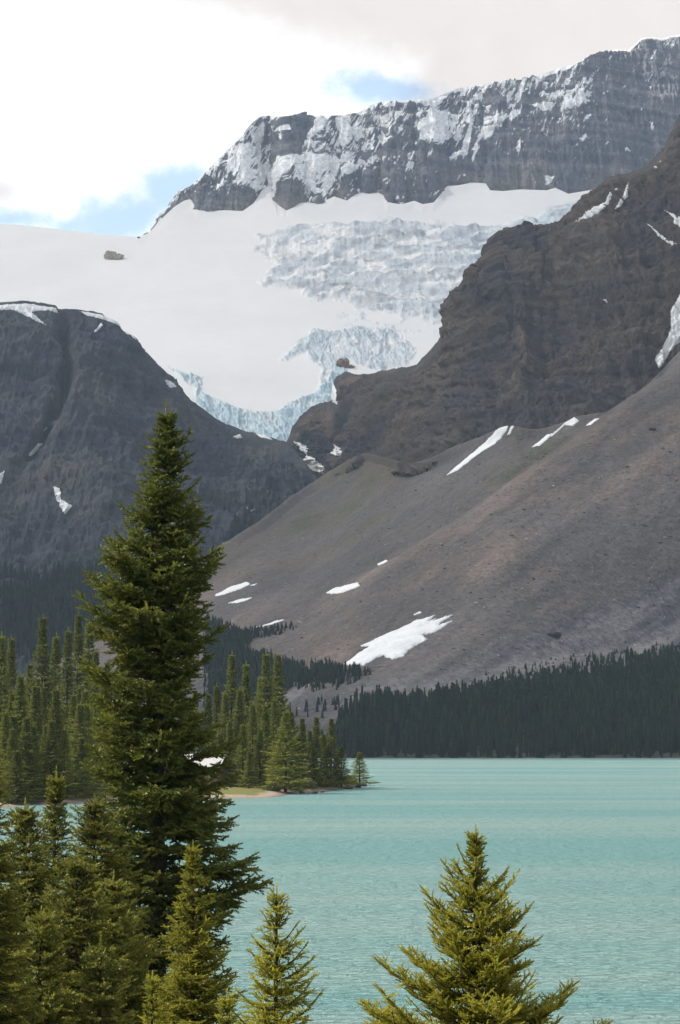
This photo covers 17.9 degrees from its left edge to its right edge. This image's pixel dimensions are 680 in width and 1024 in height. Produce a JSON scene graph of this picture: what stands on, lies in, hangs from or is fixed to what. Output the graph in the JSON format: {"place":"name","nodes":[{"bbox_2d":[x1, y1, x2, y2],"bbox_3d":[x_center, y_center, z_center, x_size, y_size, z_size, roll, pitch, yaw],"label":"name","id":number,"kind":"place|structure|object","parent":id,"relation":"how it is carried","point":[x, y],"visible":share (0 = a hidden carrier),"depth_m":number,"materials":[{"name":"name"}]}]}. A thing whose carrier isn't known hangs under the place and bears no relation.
{"place":"outdoors","nodes":[
{"label":"outdoors","id":0,"kind":"place"},
{"bbox_2d":[0,300,317,683],"bbox_3d":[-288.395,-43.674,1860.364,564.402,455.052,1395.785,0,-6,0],"label":"dark mountain","id":1,"kind":"structure","parent":0,"point":[82,391],"depth_m":1991.02,"materials":[{"name":"stone"}]},
{"bbox_2d":[0,303,57,324],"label":"snow patch","id":2,"kind":"object","parent":1,"relation":"on","point":[25,309],"visible":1,"depth_m":2206.75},
{"bbox_2d":[53,487,71,513],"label":"snow patch","id":3,"kind":"object","parent":1,"relation":"on","point":[65,507],"visible":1,"depth_m":1781.55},
{"bbox_2d":[81,311,119,325],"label":"snow patch","id":4,"kind":"object","parent":1,"relation":"on","point":[101,317],"visible":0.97,"depth_m":2248.99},
{"bbox_2d":[0,485,297,658],"bbox_3d":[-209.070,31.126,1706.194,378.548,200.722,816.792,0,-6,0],"label":"flank forest","id":5,"kind":"object","parent":1,"relation":"on","point":[39,590],"visible":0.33,"depth_m":1473.38,"materials":[{"name":"plant"}]},
{"bbox_2d":[0,776,362,807],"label":"shore ground","id":6,"kind":"structure","parent":0,"point":[235,791],"depth_m":290.60,"materials":[{"name":"sand"}]},
{"bbox_2d":[0,631,14,726],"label":"spruce tree","id":7,"kind":"object","parent":6,"relation":"on","point":[3,671],"visible":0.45,"depth_m":299.05,"materials":[{"name":"green plant"}]},
{"bbox_2d":[0,794,16,804],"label":"bush","id":8,"kind":"object","parent":6,"relation":"on","point":[11,800],"visible":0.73,"depth_m":252.87,"materials":[{"name":"green plant"}]},
{"bbox_2d":[2,636,18,711],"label":"spruce tree","id":9,"kind":"object","parent":6,"relation":"on","point":[11,654],"visible":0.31,"depth_m":329.13,"materials":[{"name":"green plant"}]},
{"bbox_2d":[0,709,21,790],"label":"spruce tree","id":10,"kind":"object","parent":6,"relation":"on","point":[5,721],"visible":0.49,"depth_m":264.37,"materials":[{"name":"green plant"}]},
{"bbox_2d":[0,738,27,795],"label":"spruce tree","id":11,"kind":"object","parent":6,"relation":"on","point":[7,770],"visible":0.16,"depth_m":261.80,"materials":[{"name":"green plant"}]},
{"bbox_2d":[9,715,23,771],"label":"spruce tree","id":12,"kind":"object","parent":6,"relation":"on","point":[13,722],"visible":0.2,"depth_m":271.04,"materials":[{"name":"green plant"}]},
{"bbox_2d":[0,729,34,800],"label":"spruce tree","id":13,"kind":"object","parent":6,"relation":"on","point":[11,741],"visible":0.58,"depth_m":259.26,"materials":[{"name":"green plant"}]},
{"bbox_2d":[1,693,33,771],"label":"spruce tree","id":14,"kind":"object","parent":6,"relation":"on","point":[11,697],"visible":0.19,"depth_m":274.69,"materials":[{"name":"green plant"}]},
{"bbox_2d":[0,750,41,803],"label":"spruce tree","id":15,"kind":"object","parent":6,"relation":"on","point":[21,775],"visible":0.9,"depth_m":255.86,"materials":[{"name":"green plant"}]},
{"bbox_2d":[0,716,50,802],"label":"spruce tree","id":16,"kind":"object","parent":6,"relation":"on","point":[26,730],"visible":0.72,"depth_m":262.11,"materials":[{"name":"green plant"}]},
{"bbox_2d":[11,673,49,786],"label":"spruce tree","id":17,"kind":"object","parent":6,"relation":"on","point":[20,689],"visible":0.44,"depth_m":273.63,"materials":[{"name":"green plant"}]},
{"bbox_2d":[21,663,39,717],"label":"spruce tree","id":18,"kind":"object","parent":6,"relation":"on","point":[29,666],"visible":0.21,"depth_m":348.74,"materials":[{"name":"green plant"}]},
{"bbox_2d":[21,724,47,794],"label":"spruce tree","id":19,"kind":"object","parent":6,"relation":"on","point":[33,729],"visible":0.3,"depth_m":265.99,"materials":[{"name":"green plant"}]},
{"bbox_2d":[22,614,65,738],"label":"spruce tree","id":20,"kind":"object","parent":6,"relation":"on","point":[43,637],"visible":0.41,"depth_m":336.99,"materials":[{"name":"green plant"}]},
{"bbox_2d":[26,684,63,773],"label":"spruce tree","id":21,"kind":"object","parent":6,"relation":"on","point":[36,698],"visible":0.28,"depth_m":280.59,"materials":[{"name":"green plant"}]},
{"bbox_2d":[39,685,50,756],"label":"spruce tree","id":22,"kind":"object","parent":6,"relation":"on","point":[43,691],"visible":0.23,"depth_m":323.94,"materials":[{"name":"green plant"}]},
{"bbox_2d":[34,724,58,786],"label":"spruce tree","id":23,"kind":"object","parent":6,"relation":"on","point":[44,734],"visible":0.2,"depth_m":275.84,"materials":[{"name":"green plant"}]},
{"bbox_2d":[30,718,74,794],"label":"spruce tree","id":24,"kind":"object","parent":6,"relation":"on","point":[52,746],"visible":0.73,"depth_m":266.11,"materials":[{"name":"green plant"}]},
{"bbox_2d":[42,689,66,776],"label":"spruce tree","id":25,"kind":"object","parent":6,"relation":"on","point":[56,716],"visible":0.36,"depth_m":290.55,"materials":[{"name":"green plant"}]},
{"bbox_2d":[44,632,65,720],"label":"spruce tree","id":26,"kind":"object","parent":6,"relation":"on","point":[55,653],"visible":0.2,"depth_m":364.03,"materials":[{"name":"green plant"}]},
{"bbox_2d":[39,727,84,798],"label":"spruce tree","id":27,"kind":"object","parent":6,"relation":"on","point":[63,740],"visible":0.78,"depth_m":266.08,"materials":[{"name":"green plant"}]},
{"bbox_2d":[56,626,77,728],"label":"spruce tree","id":28,"kind":"object","parent":6,"relation":"on","point":[67,688],"visible":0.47,"depth_m":343.92,"materials":[{"name":"green plant"}]},
{"bbox_2d":[59,610,91,720],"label":"spruce tree","id":29,"kind":"object","parent":6,"relation":"on","point":[78,637],"visible":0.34,"depth_m":351.24,"materials":[{"name":"green plant"}]},
{"bbox_2d":[57,702,101,789],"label":"spruce tree","id":30,"kind":"object","parent":6,"relation":"on","point":[79,714],"visible":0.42,"depth_m":285.34,"materials":[{"name":"green plant"}]},
{"bbox_2d":[65,692,94,764],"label":"spruce tree","id":31,"kind":"object","parent":6,"relation":"on","point":[73,702],"visible":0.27,"depth_m":303.40,"materials":[{"name":"green plant"}]},
{"bbox_2d":[65,686,95,748],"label":"spruce tree","id":32,"kind":"object","parent":6,"relation":"on","point":[78,695],"visible":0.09,"depth_m":324.44,"materials":[{"name":"green plant"}]},
{"bbox_2d":[65,754,96,797],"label":"spruce tree","id":33,"kind":"object","parent":6,"relation":"on","point":[78,768],"visible":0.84,"depth_m":267.82,"materials":[{"name":"green plant"}]},
{"bbox_2d":[63,621,100,730],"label":"spruce tree","id":34,"kind":"object","parent":6,"relation":"on","point":[88,642],"visible":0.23,"depth_m":371.15,"materials":[{"name":"green plant"}]},
{"bbox_2d":[69,689,94,775],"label":"spruce tree","id":35,"kind":"object","parent":6,"relation":"on","point":[84,696],"visible":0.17,"depth_m":314.69,"materials":[{"name":"green plant"}]},
{"bbox_2d":[72,737,95,795],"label":"spruce tree","id":36,"kind":"object","parent":6,"relation":"on","point":[81,755],"visible":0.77,"depth_m":269.99,"materials":[{"name":"green plant"}]},
{"bbox_2d":[67,700,104,786],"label":"spruce tree","id":37,"kind":"object","parent":6,"relation":"on","point":[86,711],"visible":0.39,"depth_m":288.35,"materials":[{"name":"green plant"}]},
{"bbox_2d":[84,649,101,746],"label":"spruce tree","id":38,"kind":"object","parent":6,"relation":"on","point":[95,659],"visible":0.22,"depth_m":328.92,"materials":[{"name":"green plant"}]},
{"bbox_2d":[90,684,110,762],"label":"spruce tree","id":39,"kind":"object","parent":6,"relation":"on","point":[103,691],"visible":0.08,"depth_m":318.37,"materials":[{"name":"green plant"}]},
{"bbox_2d":[197,694,217,751],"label":"spruce tree","id":40,"kind":"object","parent":6,"relation":"on","point":[207,706],"visible":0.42,"depth_m":328.34,"materials":[{"name":"green plant"}]},
{"bbox_2d":[186,754,231,784],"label":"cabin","id":41,"kind":"object","parent":6,"relation":"on","point":[207,761],"visible":0.26,"depth_m":314.02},
{"bbox_2d":[208,682,224,743],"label":"spruce tree","id":42,"kind":"object","parent":6,"relation":"on","point":[216,701],"visible":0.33,"depth_m":338.44,"materials":[{"name":"green plant"}]},
{"bbox_2d":[209,692,241,782],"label":"spruce tree","id":43,"kind":"object","parent":6,"relation":"on","point":[224,708],"visible":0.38,"depth_m":330.30,"materials":[{"name":"green plant"}]},
{"bbox_2d":[214,652,246,757],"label":"spruce tree","id":44,"kind":"object","parent":6,"relation":"on","point":[231,681],"visible":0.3,"depth_m":343.78,"materials":[{"name":"green plant"}]},
{"bbox_2d":[221,719,243,785],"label":"spruce tree","id":45,"kind":"object","parent":6,"relation":"on","point":[229,728],"visible":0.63,"depth_m":315.91,"materials":[{"name":"green plant"}]},
{"bbox_2d":[228,687,251,780],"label":"spruce tree","id":46,"kind":"object","parent":6,"relation":"on","point":[239,700],"visible":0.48,"depth_m":328.27,"materials":[{"name":"green plant"}]},
{"bbox_2d":[224,725,256,784],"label":"spruce tree","id":47,"kind":"object","parent":6,"relation":"on","point":[241,749],"visible":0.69,"depth_m":313.84,"materials":[{"name":"green plant"}]},
{"bbox_2d":[233,662,254,758],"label":"spruce tree","id":48,"kind":"object","parent":6,"relation":"on","point":[245,683],"visible":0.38,"depth_m":350.66,"materials":[{"name":"green plant"}]},
{"bbox_2d":[235,750,261,787],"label":"spruce tree","id":49,"kind":"object","parent":6,"relation":"on","point":[249,759],"visible":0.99,"depth_m":309.68,"materials":[{"name":"green plant"}]},
{"bbox_2d":[233,702,267,782],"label":"spruce tree","id":50,"kind":"object","parent":6,"relation":"on","point":[252,717],"visible":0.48,"depth_m":325.13,"materials":[{"name":"green plant"}]},
{"bbox_2d":[245,729,268,787],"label":"spruce tree","id":51,"kind":"object","parent":6,"relation":"on","point":[259,746],"visible":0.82,"depth_m":313.80,"materials":[{"name":"green plant"}]},
{"bbox_2d":[246,705,276,780],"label":"spruce tree","id":52,"kind":"object","parent":6,"relation":"on","point":[266,728],"visible":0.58,"depth_m":320.09,"materials":[{"name":"green plant"}]},
{"bbox_2d":[243,653,288,780],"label":"spruce tree","id":53,"kind":"object","parent":6,"relation":"on","point":[264,686],"visible":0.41,"depth_m":334.62,"materials":[{"name":"green plant"}]},
{"bbox_2d":[261,700,289,779],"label":"spruce tree","id":54,"kind":"object","parent":6,"relation":"on","point":[274,722],"visible":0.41,"depth_m":324.29,"materials":[{"name":"green plant"}]},
{"bbox_2d":[261,732,289,786],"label":"spruce tree","id":55,"kind":"object","parent":6,"relation":"on","point":[276,738],"visible":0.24,"depth_m":315.88,"materials":[{"name":"green plant"}]},
{"bbox_2d":[253,652,300,773],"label":"spruce tree","id":56,"kind":"object","parent":6,"relation":"on","point":[277,671],"visible":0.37,"depth_m":340.65,"materials":[{"name":"green plant"}]},
{"bbox_2d":[254,709,318,791],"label":"spruce tree","id":57,"kind":"object","parent":6,"relation":"on","point":[277,777],"visible":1,"depth_m":306.42,"materials":[{"name":"green plant"}]},
{"bbox_2d":[284,709,309,785],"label":"spruce tree","id":58,"kind":"object","parent":6,"relation":"on","point":[291,717],"visible":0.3,"depth_m":326.20,"materials":[{"name":"green plant"}]},
{"bbox_2d":[288,738,310,786],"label":"spruce tree","id":59,"kind":"object","parent":6,"relation":"on","point":[301,746],"visible":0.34,"depth_m":323.75,"materials":[{"name":"green plant"}]},
{"bbox_2d":[287,717,313,778],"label":"spruce tree","id":60,"kind":"object","parent":6,"relation":"on","point":[302,725],"visible":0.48,"depth_m":328.01,"materials":[{"name":"green plant"}]},
{"bbox_2d":[300,778,316,788],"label":"bush","id":61,"kind":"object","parent":6,"relation":"on","point":[311,783],"visible":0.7,"depth_m":319.70,"materials":[{"name":"green plant"}]},
{"bbox_2d":[303,729,324,783],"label":"spruce tree","id":62,"kind":"object","parent":6,"relation":"on","point":[309,740],"visible":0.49,"depth_m":330.78,"materials":[{"name":"green plant"}]},
{"bbox_2d":[307,748,327,786],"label":"spruce tree","id":63,"kind":"object","parent":6,"relation":"on","point":[314,758],"visible":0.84,"depth_m":327.60,"materials":[{"name":"green plant"}]},
{"bbox_2d":[308,715,332,785],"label":"spruce tree","id":64,"kind":"object","parent":6,"relation":"on","point":[316,726],"visible":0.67,"depth_m":331.93,"materials":[{"name":"green plant"}]},
{"bbox_2d":[318,734,334,780],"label":"spruce tree","id":65,"kind":"object","parent":6,"relation":"on","point":[323,742],"visible":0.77,"depth_m":334.70,"materials":[{"name":"green plant"}]},
{"bbox_2d":[321,745,343,782],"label":"spruce tree","id":66,"kind":"object","parent":6,"relation":"on","point":[335,772],"visible":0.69,"depth_m":335.44,"materials":[{"name":"green plant"}]},
{"bbox_2d":[318,718,349,785],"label":"spruce tree","id":67,"kind":"object","parent":6,"relation":"on","point":[331,737],"visible":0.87,"depth_m":335.74,"materials":[{"name":"green plant"}]},
{"bbox_2d":[333,745,360,786],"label":"spruce tree","id":68,"kind":"object","parent":6,"relation":"on","point":[341,755],"visible":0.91,"depth_m":337.30,"materials":[{"name":"green plant"}]},
{"bbox_2d":[345,751,379,785],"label":"spruce tree","id":69,"kind":"object","parent":6,"relation":"on","point":[359,757],"visible":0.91,"depth_m":342.28,"materials":[{"name":"green plant"}]},
{"bbox_2d":[0,183,589,441],"bbox_3d":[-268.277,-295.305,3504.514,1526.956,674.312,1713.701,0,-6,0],"label":"glacier","id":70,"kind":"object","parent":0,"point":[263,313],"visible":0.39,"depth_m":3344.12,"materials":[{"name":"ice"}]},
{"bbox_2d":[103,250,123,259],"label":"rock outcrop","id":71,"kind":"object","parent":70,"relation":"on","point":[109,255],"visible":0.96,"depth_m":3499.70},
{"bbox_2d":[336,358,354,368],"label":"rock outcrop","id":72,"kind":"object","parent":70,"relation":"on","point":[342,362],"visible":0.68,"depth_m":2902.93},
{"bbox_2d":[0,758,679,1023],"bbox_3d":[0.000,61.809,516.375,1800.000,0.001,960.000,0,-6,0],"label":"water","id":73,"kind":"structure","parent":0,"point":[590,847],"depth_m":129.15,"materials":[{"name":"liquid"}]},
{"bbox_2d":[0,0,679,236],"label":"sky","id":74,"kind":"structure","parent":0,"point":[110,109],"materials":[{"name":"white"}]},
{"bbox_2d":[3,351,679,757],"bbox_3d":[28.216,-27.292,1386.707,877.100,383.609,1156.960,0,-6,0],"label":"scree slope","id":75,"kind":"structure","parent":0,"point":[655,403],"depth_m":1218.12,"materials":[{"name":"gravel"}]},
{"bbox_2d":[215,582,249,595],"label":"snow patch","id":76,"kind":"object","parent":75,"relation":"on","point":[233,588],"visible":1,"depth_m":1391.10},
{"bbox_2d":[326,582,359,593],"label":"snow patch","id":77,"kind":"object","parent":75,"relation":"on","point":[342,589],"visible":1,"depth_m":1222.10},
{"bbox_2d":[350,731,358,757],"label":"spruce tree","id":78,"kind":"object","parent":75,"relation":"on","point":[354,748],"visible":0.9,"depth_m":820.73,"materials":[{"name":"green plant"}]},
{"bbox_2d":[346,615,452,665],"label":"snow patch","id":79,"kind":"object","parent":75,"relation":"on","point":[398,643],"visible":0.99,"depth_m":1042.24,"materials":[{"name":"snow"}]},
{"bbox_2d":[414,732,420,757],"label":"spruce tree","id":80,"kind":"object","parent":75,"relation":"on","point":[417,749],"visible":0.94,"depth_m":820.88,"materials":[{"name":"green plant"}]},
{"bbox_2d":[202,613,679,756],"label":"forest","id":81,"kind":"object","parent":75,"relation":"on","point":[637,698],"visible":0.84,"depth_m":892.29,"materials":[{"name":"plant"}]},
{"bbox_2d":[206,434,679,711],"bbox_3d":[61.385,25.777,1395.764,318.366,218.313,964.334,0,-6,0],"label":"scree stones","id":82,"kind":"object","parent":75,"relation":"on","point":[515,648],"visible":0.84,"depth_m":1172.04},
{"bbox_2d":[457,731,462,755],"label":"spruce tree","id":83,"kind":"object","parent":75,"relation":"on","point":[459,747],"visible":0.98,"depth_m":824.66,"materials":[{"name":"green plant"}]},
{"bbox_2d":[447,426,507,474],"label":"snow patch","id":84,"kind":"object","parent":75,"relation":"on","point":[496,436],"visible":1,"depth_m":1423.99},
{"bbox_2d":[551,417,578,435],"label":"snow patch","id":85,"kind":"object","parent":75,"relation":"on","point":[572,421],"visible":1,"depth_m":1398.27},
{"bbox_2d":[140,35,679,236],"bbox_3d":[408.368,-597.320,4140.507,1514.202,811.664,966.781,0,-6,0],"label":"mountain","id":86,"kind":"structure","parent":0,"point":[592,121],"depth_m":3958.10,"materials":[{"name":"stone"}]},
{"bbox_2d":[287,115,679,477],"bbox_3d":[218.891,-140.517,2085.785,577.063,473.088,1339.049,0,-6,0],"label":"brown mountain","id":87,"kind":"structure","parent":0,"point":[536,331],"depth_m":1659.46,"materials":[{"name":"stone"}]},
{"bbox_2d":[294,441,324,473],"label":"snow patch","id":88,"kind":"object","parent":87,"relation":"on","point":[313,464],"visible":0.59,"depth_m":2335.97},
{"bbox_2d":[576,188,617,221],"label":"snow patch","id":89,"kind":"object","parent":87,"relation":"on","point":[594,210],"visible":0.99,"depth_m":1729.51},
{"bbox_2d":[615,184,628,208],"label":"snow patch","id":90,"kind":"object","parent":87,"relation":"on","point":[624,196],"visible":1,"depth_m":1754.39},
{"bbox_2d":[655,295,679,367],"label":"snow patch","id":91,"kind":"object","parent":87,"relation":"on","point":[671,342],"visible":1,"depth_m":1517.49,"materials":[{"name":"snow"}]},
{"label":"near bank","id":92,"kind":"structure","parent":0,"visible":0},
{"bbox_2d":[0,750,48,1023],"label":"spruce tree","id":93,"kind":"object","parent":92,"relation":"on","point":[11,1009],"visible":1,"depth_m":27.53,"materials":[{"name":"green plant"}]},
{"bbox_2d":[0,797,87,1006],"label":"spruce tree","id":94,"kind":"object","parent":92,"relation":"on","point":[38,877],"visible":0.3,"depth_m":35.45,"materials":[{"name":"green plant"}]},
{"bbox_2d":[1,905,87,1023],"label":"spruce tree","id":95,"kind":"object","parent":92,"relation":"on","point":[39,924],"visible":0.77,"depth_m":29.45,"materials":[{"name":"green plant"}]},
{"bbox_2d":[3,765,86,991],"bbox_3d":[-5.284,7.519,39.448,2.594,5.798,2.489,0,-6,0],"label":"spruce tree","id":96,"kind":"object","parent":92,"relation":"on","point":[56,786],"visible":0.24,"depth_m":39.55,"materials":[{"name":"green plant"}]},
{"bbox_2d":[22,849,137,1023],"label":"spruce tree","id":97,"kind":"object","parent":92,"relation":"on","point":[76,929],"visible":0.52,"depth_m":33.38,"materials":[{"name":"green plant"}]},
{"bbox_2d":[62,932,137,1023],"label":"spruce tree","id":98,"kind":"object","parent":92,"relation":"on","point":[100,990],"visible":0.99,"depth_m":29.39,"materials":[{"name":"green plant"}]},
{"bbox_2d":[49,794,167,1019],"bbox_3d":[-4.705,8.281,41.447,3.473,5.772,3.630,0,-6,0],"label":"spruce tree","id":99,"kind":"object","parent":92,"relation":"on","point":[92,834],"visible":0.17,"depth_m":41.44,"materials":[{"name":"green plant"}]},
{"bbox_2d":[76,653,149,933],"bbox_3d":[-5.428,8.087,52.476,2.611,10.011,3.223,0,-6,0],"label":"spruce tree","id":100,"kind":"object","parent":92,"relation":"on","point":[104,792],"visible":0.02,"depth_m":52.54,"materials":[{"name":"green plant"}]},
{"bbox_2d":[74,869,173,1023],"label":"spruce tree","id":101,"kind":"object","parent":92,"relation":"on","point":[116,889],"visible":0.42,"depth_m":36.33,"materials":[{"name":"green plant"}]},
{"bbox_2d":[140,970,163,1023],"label":"spruce tree","id":102,"kind":"object","parent":92,"relation":"on","point":[153,982],"visible":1,"depth_m":24.53,"materials":[{"name":"green plant"}]},
{"bbox_2d":[72,399,273,1022],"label":"spruce tree","id":103,"kind":"object","parent":92,"relation":"on","point":[140,636],"visible":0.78,"depth_m":49.26,"materials":[{"name":"green plant"}]},
{"bbox_2d":[137,842,247,1023],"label":"spruce tree","id":104,"kind":"object","parent":92,"relation":"on","point":[187,1006],"visible":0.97,"depth_m":25.50,"materials":[{"name":"green plant"}]},
{"bbox_2d":[214,988,240,1023],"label":"spruce tree","id":105,"kind":"object","parent":92,"relation":"on","point":[227,1006],"visible":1,"depth_m":21.58,"materials":[{"name":"green plant"}]},
{"bbox_2d":[228,881,323,1023],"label":"spruce tree","id":106,"kind":"object","parent":92,"relation":"on","point":[274,973],"visible":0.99,"depth_m":22.57,"materials":[{"name":"green plant"}]},
{"bbox_2d":[356,823,612,1023],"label":"spruce tree","id":107,"kind":"object","parent":92,"relation":"on","point":[490,995],"visible":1,"depth_m":21.52,"materials":[{"name":"green plant"}]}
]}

